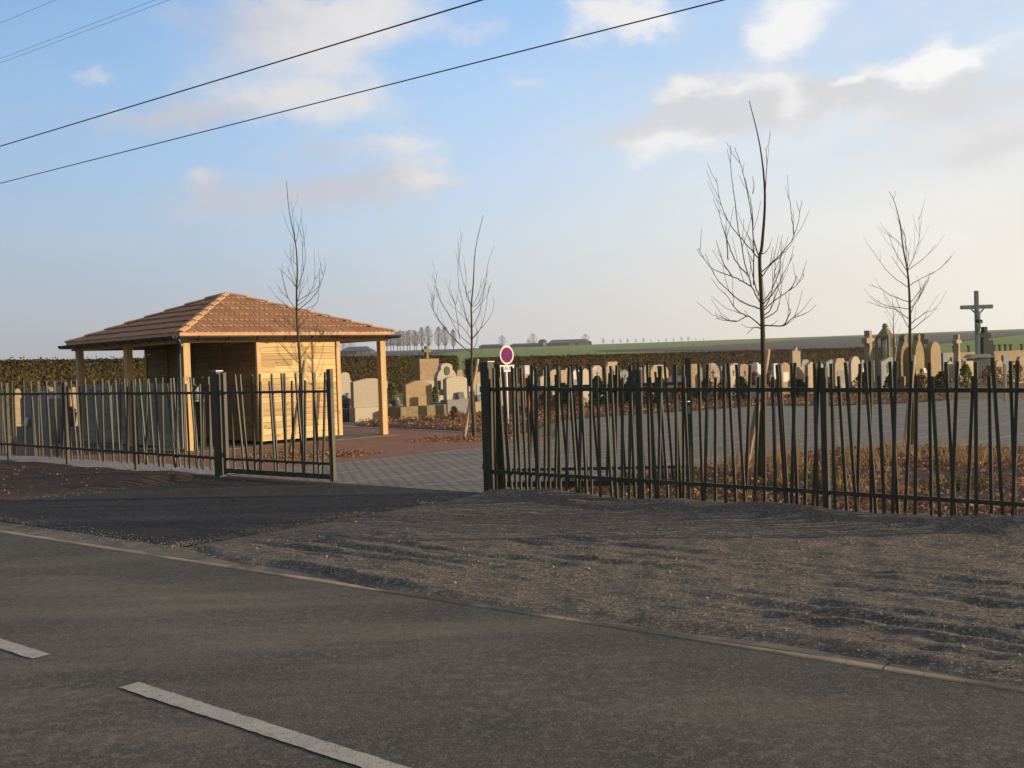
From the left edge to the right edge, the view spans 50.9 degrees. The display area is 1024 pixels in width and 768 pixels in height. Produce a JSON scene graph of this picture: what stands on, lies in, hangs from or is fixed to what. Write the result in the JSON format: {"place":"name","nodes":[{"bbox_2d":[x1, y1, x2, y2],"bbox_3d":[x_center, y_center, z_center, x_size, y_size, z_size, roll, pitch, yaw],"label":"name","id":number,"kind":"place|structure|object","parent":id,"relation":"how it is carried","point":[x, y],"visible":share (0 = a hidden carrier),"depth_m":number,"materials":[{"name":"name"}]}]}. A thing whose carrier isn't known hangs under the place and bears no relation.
{"place":"outdoors","nodes":[
{"label":"outdoors","id":0,"kind":"place"},
{"bbox_2d":[60,406,78,442],"bbox_3d":[-10.900,0.997,26.617,0.400,0.909,0.400,-2,1,0],"label":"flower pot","id":1,"kind":"object","parent":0,"point":[72,425],"visible":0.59,"depth_m":26.49,"materials":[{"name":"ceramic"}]},
{"bbox_2d":[196,391,206,446],"bbox_3d":[-6.892,0.764,23.112,0.660,1.200,0.250,-3,1,-43],"label":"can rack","id":2,"kind":"object","parent":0,"point":[205,441],"visible":0.24,"depth_m":23.30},
{"bbox_2d":[0,476,478,546],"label":"driveway","id":3,"kind":"structure","parent":0,"point":[167,510],"depth_m":12.85,"materials":[{"name":"asphalt"}]},
{"bbox_2d":[0,476,476,557],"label":"grit","id":4,"kind":"object","parent":3,"relation":"on","point":[319,519],"visible":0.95,"depth_m":11.29,"materials":[{"name":"gravel"}]},
{"bbox_2d":[0,0,482,146],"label":"overhead wire","id":5,"kind":"object","parent":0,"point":[258,67],"visible":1,"depth_m":18.68,"materials":[{"name":"black"}]},
{"bbox_2d":[0,425,552,470],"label":"brown path","id":6,"kind":"structure","parent":0,"point":[395,445],"depth_m":22.05,"materials":[{"name":"gravel"}]},
{"bbox_2d":[0,454,253,474],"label":"grit strip","id":7,"kind":"object","parent":6,"relation":"on","point":[110,464],"visible":0.5,"depth_m":19.40,"materials":[{"name":"gravel"}]},
{"bbox_2d":[57,292,401,452],"bbox_3d":[-6.751,-0.416,25.703,5.792,3.553,6.293,-3,1,-43],"label":"wooden shelter","id":8,"kind":"object","parent":6,"relation":"on","point":[227,333],"visible":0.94,"depth_m":24.07,"materials":[{"name":"wood"}]},
{"bbox_2d":[268,181,325,452],"bbox_3d":[-4.002,-1.226,20.497,1.086,5.260,0.987,-2,1,0],"label":"young tree","id":9,"kind":"object","parent":6,"relation":"on","point":[297,330],"visible":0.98,"depth_m":20.45,"materials":[{"name":"brown plant"}]},
{"bbox_2d":[231,433,551,459],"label":"dead leaves","id":10,"kind":"object","parent":6,"relation":"on","point":[309,453],"visible":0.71,"depth_m":20.54,"materials":[{"name":"brown plant"}]},
{"bbox_2d":[427,217,494,437],"bbox_3d":[-1.084,-1.217,23.594,1.521,4.942,1.323,-2,1,0],"label":"young tree","id":11,"kind":"object","parent":6,"relation":"on","point":[472,393],"visible":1,"depth_m":23.60,"materials":[{"name":"brown plant"}]},
{"bbox_2d":[0,0,723,183],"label":"overhead wire","id":12,"kind":"object","parent":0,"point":[398,82],"visible":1,"depth_m":16.48,"materials":[{"name":"black"}]},
{"bbox_2d":[340,348,478,355],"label":"ploughed field","id":13,"kind":"structure","parent":0,"point":[398,353],"depth_m":510.50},
{"bbox_2d":[2,463,999,538],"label":"dead leaves","id":14,"kind":"object","parent":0,"point":[904,513],"visible":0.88,"depth_m":15.81,"materials":[{"name":"brown plant"}]},
{"bbox_2d":[0,532,1023,767],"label":"road","id":15,"kind":"structure","parent":0,"point":[410,681],"depth_m":5.33,"materials":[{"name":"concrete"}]},
{"bbox_2d":[0,638,48,658],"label":"road line","id":16,"kind":"object","parent":15,"relation":"on","point":[22,650],"visible":1,"depth_m":6.37,"materials":[{"name":"paint"}]},
{"bbox_2d":[119,682,409,767],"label":"road line","id":17,"kind":"object","parent":15,"relation":"on","point":[339,752],"visible":1,"depth_m":4.82,"materials":[{"name":"paint"}]},
{"bbox_2d":[0,530,1023,691],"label":"kerb","id":18,"kind":"structure","parent":15,"relation":"on","point":[851,662],"depth_m":6.48,"materials":[{"name":"concrete"}]},
{"bbox_2d":[0,0,1023,359],"label":"sky","id":19,"kind":"structure","parent":0,"point":[583,160],"materials":[{"name":"blue"}]},
{"bbox_2d":[4,329,1023,553],"bbox_3d":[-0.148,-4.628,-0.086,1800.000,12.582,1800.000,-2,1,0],"label":"ground","id":20,"kind":"structure","parent":0,"point":[1016,341],"depth_m":435.18,"materials":[{"name":"plant"}]},
{"bbox_2d":[0,392,5,439],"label":"gravestone","id":21,"kind":"object","parent":20,"relation":"on","point":[4,417],"visible":0.22,"depth_m":28.92,"materials":[{"name":"stone"}]},
{"bbox_2d":[10,388,21,435],"bbox_3d":[-14.243,0.851,31.013,0.435,1.451,0.360,-3,1,-44],"label":"gravestone","id":22,"kind":"object","parent":20,"relation":"on","point":[17,410],"visible":0.38,"depth_m":30.92,"materials":[{"name":"beige stone"}]},
{"bbox_2d":[16,391,63,442],"bbox_3d":[-12.019,0.883,27.483,0.670,1.376,2.206,-3,1,-43],"label":"gravestone","id":23,"kind":"object","parent":20,"relation":"on","point":[28,427],"visible":0.56,"depth_m":26.98,"materials":[{"name":"grey stone"}]},
{"bbox_2d":[68,387,77,425],"bbox_3d":[-13.442,0.802,33.013,0.372,1.422,0.360,-3,1,-44],"label":"gravestone","id":24,"kind":"object","parent":20,"relation":"on","point":[74,398],"visible":0.36,"depth_m":32.92,"materials":[{"name":"beige stone"}]},
{"bbox_2d":[0,377,213,470],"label":"metal fence","id":25,"kind":"object","parent":20,"relation":"on","point":[65,421],"visible":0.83,"depth_m":18.55,"materials":[{"name":"metal"}]},
{"bbox_2d":[0,460,214,501],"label":"soil verge","id":26,"kind":"structure","parent":20,"relation":"on","point":[109,478],"depth_m":16.38,"materials":[{"name":"soil"}]},
{"bbox_2d":[211,370,225,476],"bbox_3d":[-4.484,0.669,16.520,0.178,1.753,0.135,-1,1,38],"label":"gate post","id":27,"kind":"object","parent":20,"relation":"on","point":[217,423],"visible":0.68,"depth_m":16.48,"materials":[{"name":"metal"}]},
{"bbox_2d":[220,369,336,483],"bbox_3d":[-3.446,0.613,15.688,2.469,1.610,0.098,-1,1,38],"label":"gate leaf","id":28,"kind":"object","parent":27,"relation":"attached to","point":[328,390],"visible":0.97,"depth_m":15.54,"materials":[{"name":"paint"}]},
{"bbox_2d":[288,360,306,452],"bbox_3d":[-4.131,0.486,20.728,0.556,1.889,0.123,-1,1,32],"label":"tree stake","id":29,"kind":"object","parent":20,"relation":"on","point":[304,364],"visible":0.42,"depth_m":20.71,"materials":[{"name":"brown wood"}]},
{"bbox_2d":[341,372,351,405],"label":"gravestone","id":30,"kind":"object","parent":20,"relation":"on","point":[345,382],"visible":0.22,"depth_m":37.95,"materials":[{"name":"stone"}]},
{"bbox_2d":[340,346,374,354],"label":"farm shed","id":31,"kind":"structure","parent":20,"relation":"on","point":[358,350],"depth_m":520.20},
{"bbox_2d":[342,378,390,421],"bbox_3d":[-4.992,0.534,33.667,1.455,1.394,2.140,-3,1,-44],"label":"gravestone","id":32,"kind":"object","parent":20,"relation":"on","point":[364,399],"visible":0.54,"depth_m":32.75,"materials":[{"name":"stone"}]},
{"bbox_2d":[388,380,446,418],"bbox_3d":[-3.534,0.517,34.223,1.850,1.234,2.285,-3,1,-44],"label":"gravestone","id":33,"kind":"object","parent":20,"relation":"on","point":[417,398],"visible":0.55,"depth_m":33.44,"materials":[{"name":"brown stone"}]},
{"bbox_2d":[415,346,438,390],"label":"gravestone","id":34,"kind":"object","parent":20,"relation":"on","point":[426,368],"visible":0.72,"depth_m":45.79,"materials":[{"name":"brown stone"}]},
{"bbox_2d":[434,363,455,401],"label":"gravestone","id":35,"kind":"object","parent":20,"relation":"on","point":[444,370],"visible":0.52,"depth_m":40.76,"materials":[{"name":"stone"}]},
{"bbox_2d":[432,376,470,414],"bbox_3d":[-2.450,0.433,35.835,1.053,1.352,2.250,-3,1,-44],"label":"gravestone","id":36,"kind":"object","parent":20,"relation":"on","point":[454,390],"visible":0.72,"depth_m":35.07,"materials":[{"name":"grey stone"}]},
{"bbox_2d":[462,359,478,437],"bbox_3d":[-0.915,0.357,23.669,0.471,1.824,0.121,-2,1,-25],"label":"tree stake","id":37,"kind":"object","parent":20,"relation":"on","point":[469,402],"visible":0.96,"depth_m":23.64,"materials":[{"name":"brown wood"}]},
{"bbox_2d":[474,372,480,411],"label":"gravestone","id":38,"kind":"object","parent":20,"relation":"on","point":[477,399],"visible":0.34,"depth_m":36.81,"materials":[{"name":"beige stone"}]},
{"bbox_2d":[478,361,497,490],"bbox_3d":[-0.298,0.597,13.197,0.177,1.753,0.135,-1,1,38],"label":"gate post","id":39,"kind":"object","parent":20,"relation":"on","point":[485,368],"visible":0.69,"depth_m":13.13,"materials":[{"name":"metal"}]},
{"bbox_2d":[494,357,693,488],"bbox_3d":[0.990,0.518,13.158,2.403,1.610,0.182,-2,1,8],"label":"gate leaf","id":40,"kind":"object","parent":39,"relation":"attached to","point":[687,362],"visible":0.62,"depth_m":13.16,"materials":[{"name":"paint"}]},
{"bbox_2d":[508,377,511,414],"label":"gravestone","id":41,"kind":"object","parent":20,"relation":"on","point":[510,398],"visible":0.18,"depth_m":32.92,"materials":[{"name":"grey stone"}]},
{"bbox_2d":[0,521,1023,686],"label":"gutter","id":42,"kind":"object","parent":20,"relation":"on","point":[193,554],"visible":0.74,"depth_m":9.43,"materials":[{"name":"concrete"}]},
{"bbox_2d":[519,365,529,414],"bbox_3d":[0.403,0.241,33.511,0.250,1.641,0.380,-3,1,-44],"label":"gravestone","id":43,"kind":"object","parent":20,"relation":"on","point":[526,371],"visible":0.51,"depth_m":33.39,"materials":[{"name":"white stone"}]},
{"bbox_2d":[509,343,542,346],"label":"farm shed","id":44,"kind":"structure","parent":20,"relation":"on","point":[526,345],"depth_m":676.46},
{"bbox_2d":[546,339,591,345],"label":"farm shed","id":45,"kind":"structure","parent":20,"relation":"on","point":[568,342],"depth_m":667.50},
{"bbox_2d":[159,488,1023,686],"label":"gravel verge","id":46,"kind":"structure","parent":20,"relation":"on","point":[955,600],"depth_m":8.14,"materials":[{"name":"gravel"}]},
{"bbox_2d":[591,365,602,399],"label":"gravestone","id":47,"kind":"object","parent":20,"relation":"on","point":[596,370],"visible":0.19,"depth_m":44.92,"materials":[{"name":"brown stone"}]},
{"bbox_2d":[603,362,620,396],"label":"gravestone","id":48,"kind":"object","parent":20,"relation":"on","point":[608,364],"visible":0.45,"depth_m":43.79,"materials":[{"name":"beige stone"}]},
{"bbox_2d":[625,365,670,400],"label":"gravestone","id":49,"kind":"object","parent":20,"relation":"on","point":[652,369],"visible":0.2,"depth_m":40.78,"materials":[{"name":"beige stone"}]},
{"bbox_2d":[691,364,697,387],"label":"gravestone","id":50,"kind":"object","parent":20,"relation":"on","point":[694,376],"visible":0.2,"depth_m":44.91,"materials":[{"name":"brown stone"}]},
{"bbox_2d":[703,363,719,387],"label":"gravestone","id":51,"kind":"object","parent":20,"relation":"on","point":[714,371],"visible":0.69,"depth_m":41.95,"materials":[{"name":"brown stone"}]},
{"bbox_2d":[692,363,737,398],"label":"gravestone","id":52,"kind":"object","parent":20,"relation":"on","point":[732,370],"visible":0.09,"depth_m":40.91,"materials":[{"name":"stone"}]},
{"bbox_2d":[738,364,747,384],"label":"gravestone","id":53,"kind":"object","parent":20,"relation":"on","point":[743,370],"visible":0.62,"depth_m":44.90,"materials":[{"name":"brown stone"}]},
{"bbox_2d":[751,362,760,384],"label":"gravestone","id":54,"kind":"object","parent":20,"relation":"on","point":[756,367],"visible":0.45,"depth_m":48.97,"materials":[{"name":"white stone"}]},
{"bbox_2d":[491,360,1023,516],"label":"metal fence","id":55,"kind":"object","parent":20,"relation":"on","point":[820,389],"visible":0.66,"depth_m":10.97,"materials":[{"name":"metal"}]},
{"bbox_2d":[747,362,790,393],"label":"gravestone","id":56,"kind":"object","parent":20,"relation":"on","point":[785,366],"visible":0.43,"depth_m":43.95,"materials":[{"name":"brown stone"}]},
{"bbox_2d":[790,346,800,386],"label":"gravestone","id":57,"kind":"object","parent":20,"relation":"on","point":[795,356],"visible":0.45,"depth_m":49.91,"materials":[{"name":"beige stone"}]},
{"bbox_2d":[805,362,812,393],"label":"gravestone","id":58,"kind":"object","parent":20,"relation":"on","point":[809,369],"visible":0.47,"depth_m":42.87,"materials":[{"name":"beige stone"}]},
{"bbox_2d":[804,358,844,387],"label":"gravestone","id":59,"kind":"object","parent":20,"relation":"on","point":[838,366],"visible":0.27,"depth_m":45.83,"materials":[{"name":"beige stone"}]},
{"bbox_2d":[848,356,859,387],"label":"gravestone","id":60,"kind":"object","parent":20,"relation":"on","point":[853,362],"visible":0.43,"depth_m":49.77,"materials":[{"name":"stone"}]},
{"bbox_2d":[862,330,876,387],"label":"stone cross","id":61,"kind":"object","parent":20,"relation":"on","point":[868,340],"visible":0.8,"depth_m":47.89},
{"bbox_2d":[878,357,892,387],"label":"gravestone","id":62,"kind":"object","parent":20,"relation":"on","point":[883,371],"visible":0.52,"depth_m":43.77,"materials":[{"name":"grey stone"}]},
{"bbox_2d":[896,334,908,387],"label":"gravestone","id":63,"kind":"object","parent":20,"relation":"on","point":[902,355],"visible":0.62,"depth_m":47.73,"materials":[{"name":"stone"}]},
{"bbox_2d":[903,355,915,444],"bbox_3d":[6.715,0.317,18.206,0.524,1.607,0.114,-3,1,-43],"label":"tree stake","id":64,"kind":"object","parent":20,"relation":"on","point":[906,415],"visible":0.42,"depth_m":18.15,"materials":[{"name":"brown wood"}]},
{"bbox_2d":[908,334,926,387],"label":"gravestone","id":65,"kind":"object","parent":20,"relation":"on","point":[918,352],"visible":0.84,"depth_m":46.88,"materials":[{"name":"stone"}]},
{"bbox_2d":[925,342,940,384],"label":"gravestone","id":66,"kind":"object","parent":20,"relation":"on","point":[933,353],"visible":0.5,"depth_m":47.77,"materials":[{"name":"brown stone"}]},
{"bbox_2d":[941,353,948,371],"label":"gravestone","id":67,"kind":"object","parent":20,"relation":"on","point":[944,357],"visible":0.11,"depth_m":55.64,"materials":[{"name":"grey stone"}]},
{"bbox_2d":[947,361,953,382],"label":"gravestone","id":68,"kind":"object","parent":20,"relation":"on","point":[951,369],"visible":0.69,"depth_m":51.97,"materials":[{"name":"grey stone"}]},
{"bbox_2d":[952,335,963,381],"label":"stone cross","id":69,"kind":"object","parent":20,"relation":"on","point":[956,341],"visible":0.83,"depth_m":53.90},
{"bbox_2d":[980,327,994,364],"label":"stone cross","id":70,"kind":"object","parent":20,"relation":"on","point":[986,345],"visible":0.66,"depth_m":65.75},
{"bbox_2d":[88,371,1023,489],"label":"cemetery ground","id":71,"kind":"structure","parent":0,"point":[964,396],"depth_m":37.59,"materials":[{"name":"soil"}]},
{"bbox_2d":[0,353,459,422],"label":"hedge","id":72,"kind":"object","parent":71,"relation":"on","point":[400,370],"visible":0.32,"depth_m":43.01,"materials":[{"name":"green plant"}]},
{"bbox_2d":[342,394,349,406],"bbox_3d":[-5.282,0.713,34.216,0.400,0.836,0.400,-2,1,0],"label":"flower pot","id":73,"kind":"object","parent":71,"relation":"on","point":[345,400],"visible":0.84,"depth_m":34.12,"materials":[{"name":"ceramic"}]},
{"bbox_2d":[388,382,401,404],"bbox_3d":[-4.465,0.478,40.040,0.765,1.102,0.771,-2,1,0],"label":"evergreen bush","id":74,"kind":"object","parent":71,"relation":"on","point":[392,385],"visible":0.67,"depth_m":39.92,"materials":[{"name":"green plant"}]},
{"bbox_2d":[343,425,480,432],"bbox_3d":[-2.736,1.155,27.812,0.495,0.001,6.884,-3,1,-40],"label":"path edging","id":75,"kind":"object","parent":71,"relation":"on","point":[405,428],"visible":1,"depth_m":27.90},
{"bbox_2d":[357,392,951,432],"bbox_3d":[5.894,0.713,36.383,24.329,0.001,13.053,-3,1,-35],"label":"planting bed","id":76,"kind":"object","parent":71,"relation":"on","point":[413,426],"visible":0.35,"depth_m":32.39,"materials":[{"name":"soil"}]},
{"bbox_2d":[500,346,513,422],"bbox_3d":[-0.137,0.076,28.707,0.530,2.185,0.093,-3,1,-42],"label":"road sign","id":77,"kind":"object","parent":76,"relation":"on","point":[506,355],"visible":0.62,"depth_m":28.68,"materials":[{"name":"metal"}]},
{"bbox_2d":[538,391,554,408],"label":"leafless shrub","id":78,"kind":"object","parent":76,"relation":"on","point":[542,398],"visible":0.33,"depth_m":35.96,"materials":[{"name":"brown plant"}]},
{"bbox_2d":[541,369,588,404],"bbox_3d":[1.980,0.179,39.666,0.542,1.434,2.130,-3,1,-44],"label":"gravestone","id":79,"kind":"object","parent":76,"relation":"on","point":[585,380],"visible":0.22,"depth_m":38.96,"materials":[{"name":"stone"}]},
{"bbox_2d":[588,376,604,404],"bbox_3d":[3.009,0.266,37.505,0.736,1.142,0.736,-2,1,0],"label":"conifer bush","id":80,"kind":"object","parent":76,"relation":"on","point":[602,397],"visible":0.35,"depth_m":37.42,"materials":[{"name":"green plant"}]},
{"bbox_2d":[356,392,951,431],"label":"dead leaves","id":81,"kind":"object","parent":76,"relation":"on","point":[437,421],"visible":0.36,"depth_m":33.37,"materials":[{"name":"brown plant"}]},
{"bbox_2d":[652,377,668,404],"bbox_3d":[5.057,0.258,36.999,0.724,1.046,0.792,-2,1,0],"label":"conifer bush","id":82,"kind":"object","parent":76,"relation":"on","point":[664,396],"visible":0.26,"depth_m":36.91,"materials":[{"name":"green plant"}]},
{"bbox_2d":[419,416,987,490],"bbox_3d":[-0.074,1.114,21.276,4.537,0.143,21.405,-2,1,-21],"label":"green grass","id":83,"kind":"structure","parent":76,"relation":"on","point":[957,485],"depth_m":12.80,"materials":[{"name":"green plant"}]},
{"bbox_2d":[695,377,713,403],"bbox_3d":[6.646,0.247,37.015,0.759,0.968,0.849,-2,1,0],"label":"leafy shrub","id":84,"kind":"object","parent":76,"relation":"on","point":[703,384],"visible":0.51,"depth_m":36.94,"materials":[{"name":"green plant"}]},
{"bbox_2d":[732,376,751,399],"bbox_3d":[8.059,0.187,38.038,0.763,0.959,0.730,-2,1,0],"label":"leafy shrub","id":85,"kind":"object","parent":76,"relation":"on","point":[742,380],"visible":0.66,"depth_m":37.91,"materials":[{"name":"green plant"}]},
{"bbox_2d":[751,371,757,398],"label":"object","id":86,"kind":"object","parent":76,"relation":"on","point":[754,380],"visible":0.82,"depth_m":39.90,"materials":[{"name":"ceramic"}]},
{"bbox_2d":[788,379,804,397],"bbox_3d":[10.396,0.186,38.969,0.774,0.778,0.732,-2,1,0],"label":"leafy shrub","id":87,"kind":"object","parent":76,"relation":"on","point":[800,383],"visible":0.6,"depth_m":38.92,"materials":[{"name":"green plant"}]},
{"bbox_2d":[851,372,873,394],"bbox_3d":[13.021,0.001,39.995,0.865,0.941,0.868,-2,1,0],"label":"leafy shrub","id":88,"kind":"object","parent":76,"relation":"on","point":[855,385],"visible":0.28,"depth_m":39.91,"materials":[{"name":"green plant"}]},
{"bbox_2d":[882,374,902,393],"bbox_3d":[14.116,0.023,40.036,0.815,0.827,0.827,-2,1,0],"label":"leafy shrub","id":89,"kind":"object","parent":76,"relation":"on","point":[885,385],"visible":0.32,"depth_m":39.91,"materials":[{"name":"green plant"}]},
{"bbox_2d":[884,294,907,373],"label":"young tree","id":90,"kind":"object","parent":76,"relation":"on","point":[893,336],"visible":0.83,"depth_m":40.97,"materials":[{"name":"brown plant"}]},
{"bbox_2d":[913,374,927,387],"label":"leafless shrub","id":91,"kind":"object","parent":76,"relation":"on","point":[921,377],"visible":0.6,"depth_m":40.93,"materials":[{"name":"brown plant"}]},
{"bbox_2d":[934,371,951,387],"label":"leafy shrub","id":92,"kind":"object","parent":76,"relation":"on","point":[940,375],"visible":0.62,"depth_m":40.94,"materials":[{"name":"green plant"}]},
{"bbox_2d":[462,346,880,385],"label":"hedge","id":93,"kind":"object","parent":71,"relation":"on","point":[718,358],"visible":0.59,"depth_m":101.20,"materials":[{"name":"green plant"}]},
{"bbox_2d":[553,447,1023,515],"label":"planting bed","id":94,"kind":"object","parent":71,"relation":"on","point":[925,476],"depth_m":13.05,"materials":[{"name":"soil"}]},
{"bbox_2d":[441,411,1023,497],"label":"dry grass","id":95,"kind":"structure","parent":94,"relation":"on","point":[902,447],"depth_m":14.90,"materials":[{"name":"plant"}]},
{"bbox_2d":[741,349,769,475],"bbox_3d":[3.194,0.430,14.154,0.521,1.770,0.120,-1,2,45],"label":"tree stake","id":96,"kind":"object","parent":94,"relation":"on","point":[752,433],"visible":0.38,"depth_m":14.14,"materials":[{"name":"brown wood"}]},
{"bbox_2d":[696,101,815,479],"bbox_3d":[3.124,-1.157,13.759,1.539,4.925,1.178,-2,1,0],"label":"young tree","id":97,"kind":"object","parent":94,"relation":"on","point":[761,299],"visible":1,"depth_m":13.77,"materials":[{"name":"brown plant"}]},
{"bbox_2d":[557,443,1023,516],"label":"dead leaves","id":98,"kind":"object","parent":94,"relation":"on","point":[923,492],"visible":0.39,"depth_m":13.17,"materials":[{"name":"brown plant"}]},
{"bbox_2d":[874,323,895,380],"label":"lantern tomb","id":99,"kind":"object","parent":71,"relation":"on","point":[884,334],"visible":0.61,"depth_m":55.88,"materials":[{"name":"stone"}]},
{"bbox_2d":[959,364,972,387],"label":"leafy shrub","id":100,"kind":"object","parent":71,"relation":"on","point":[966,375],"visible":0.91,"depth_m":43.94,"materials":[{"name":"green plant"}]},
{"bbox_2d":[960,291,992,377],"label":"crucifix","id":101,"kind":"object","parent":71,"relation":"on","point":[983,360],"visible":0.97,"depth_m":59.76,"materials":[{"name":"stone"}]},
{"bbox_2d":[949,344,1023,360],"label":"wall","id":102,"kind":"structure","parent":71,"relation":"on","point":[1015,354],"depth_m":91.44,"materials":[{"name":"stone"}]},
{"bbox_2d":[978,365,1008,385],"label":"leafless shrub","id":103,"kind":"object","parent":71,"relation":"on","point":[989,369],"visible":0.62,"depth_m":45.93,"materials":[{"name":"brown plant"}]},
{"bbox_2d":[230,398,1023,492],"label":"paving","id":104,"kind":"structure","parent":0,"point":[457,470],"depth_m":19.66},
{"bbox_2d":[864,190,952,444],"bbox_3d":[6.701,-1.087,18.369,1.334,4.382,1.176,-2,1,0],"label":"young tree","id":105,"kind":"object","parent":104,"relation":"on","point":[909,301],"visible":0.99,"depth_m":18.24,"materials":[{"name":"brown plant"}]},
{"bbox_2d":[1002,363,1006,400],"bbox_3d":[14.693,-0.028,32.087,0.100,1.170,0.100,-2,1,0],"label":"marker post","id":106,"kind":"object","parent":104,"relation":"on","point":[1005,379],"visible":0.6,"depth_m":32.05,"materials":[{"name":"stone"}]},
{"bbox_2d":[597,331,1023,350],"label":"ploughed field","id":107,"kind":"structure","parent":0,"point":[839,342],"depth_m":371.07,"materials":[{"name":"plant"}]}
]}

